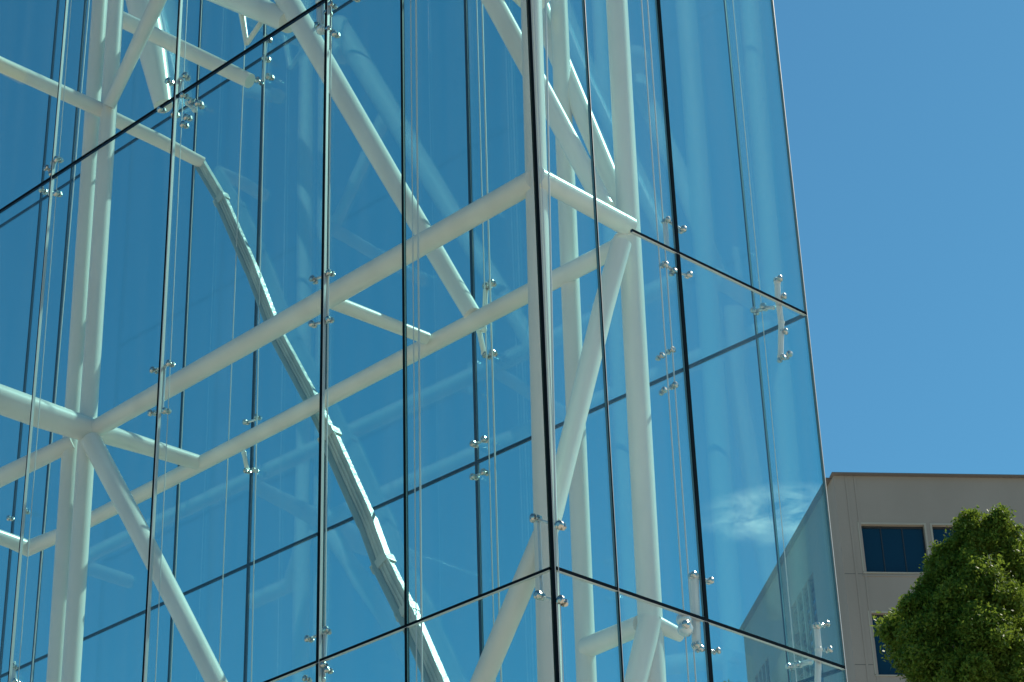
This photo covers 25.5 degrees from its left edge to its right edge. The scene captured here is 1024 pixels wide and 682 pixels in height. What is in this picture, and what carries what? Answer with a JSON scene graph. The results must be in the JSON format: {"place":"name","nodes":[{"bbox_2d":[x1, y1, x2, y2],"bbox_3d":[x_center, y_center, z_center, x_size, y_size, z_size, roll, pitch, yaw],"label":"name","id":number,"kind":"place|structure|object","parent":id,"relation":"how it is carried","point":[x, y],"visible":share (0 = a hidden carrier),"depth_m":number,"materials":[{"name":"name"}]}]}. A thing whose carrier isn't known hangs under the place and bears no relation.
{"place":"outdoors","nodes":[
{"label":"outdoors","id":0,"kind":"place"},
{"bbox_2d":[0,0,1023,681],"label":"sky","id":1,"kind":"structure","parent":0,"point":[905,118],"materials":[{"name":"blue"}]},
{"bbox_2d":[739,472,1023,681],"bbox_3d":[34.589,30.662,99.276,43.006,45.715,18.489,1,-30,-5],"label":"office building","id":2,"kind":"structure","parent":0,"point":[886,528],"depth_m":100.61,"materials":[{"name":"beige concrete"}]},
{"bbox_2d":[868,611,904,675],"bbox_3d":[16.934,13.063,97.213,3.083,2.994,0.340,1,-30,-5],"label":"window","id":3,"kind":"structure","parent":2,"relation":"in","point":[884,667],"depth_m":96.90,"materials":[{"name":"blue glass"}]},
{"bbox_2d":[857,522,929,573],"bbox_3d":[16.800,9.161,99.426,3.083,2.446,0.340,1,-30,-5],"label":"window","id":4,"kind":"structure","parent":2,"relation":"in","point":[889,548],"depth_m":99.56,"materials":[{"name":"blue glass"}]},
{"bbox_2d":[930,523,996,563],"bbox_3d":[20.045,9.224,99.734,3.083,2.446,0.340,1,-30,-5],"label":"window","id":5,"kind":"structure","parent":2,"relation":"in","point":[937,529],"depth_m":100.10,"materials":[{"name":"blue glass"}]},
{"label":"pavement","id":6,"kind":"structure","parent":0,"visible":0},
{"bbox_2d":[0,0,567,681],"bbox_3d":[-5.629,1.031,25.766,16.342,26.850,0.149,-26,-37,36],"label":"glass wall","id":7,"kind":"structure","parent":6,"relation":"on","point":[324,14],"depth_m":22.36,"materials":[{"name":"teal"}]},
{"bbox_2d":[0,0,796,681],"bbox_3d":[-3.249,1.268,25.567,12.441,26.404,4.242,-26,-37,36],"label":"steel frame","id":8,"kind":"object","parent":6,"relation":"on","point":[86,432],"visible":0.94,"depth_m":25.64,"materials":[{"name":"white paint"}]},
{"bbox_2d":[195,160,449,681],"bbox_3d":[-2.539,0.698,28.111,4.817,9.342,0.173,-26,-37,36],"label":"weathered strut","id":9,"kind":"object","parent":8,"relation":"attached to","point":[384,569],"visible":0.88,"depth_m":26.96,"materials":[{"name":"white metal"}]},
{"bbox_2d":[0,0,844,681],"bbox_3d":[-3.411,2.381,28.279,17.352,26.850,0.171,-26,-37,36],"label":"glass wall","id":10,"kind":"structure","parent":6,"relation":"on","point":[474,444],"depth_m":28.38,"materials":[{"name":"teal"}]},
{"bbox_2d":[530,0,847,681],"bbox_3d":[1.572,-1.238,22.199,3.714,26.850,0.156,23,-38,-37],"label":"glass wall","id":11,"kind":"structure","parent":6,"relation":"on","point":[688,623],"depth_m":21.16,"materials":[{"name":"teal"}]},
{"bbox_2d":[869,502,1023,681],"bbox_3d":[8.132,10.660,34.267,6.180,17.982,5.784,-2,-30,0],"label":"tree","id":12,"kind":"object","parent":6,"relation":"on","point":[959,617],"visible":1,"depth_m":37.25,"materials":[{"name":"green plant"}]}
]}

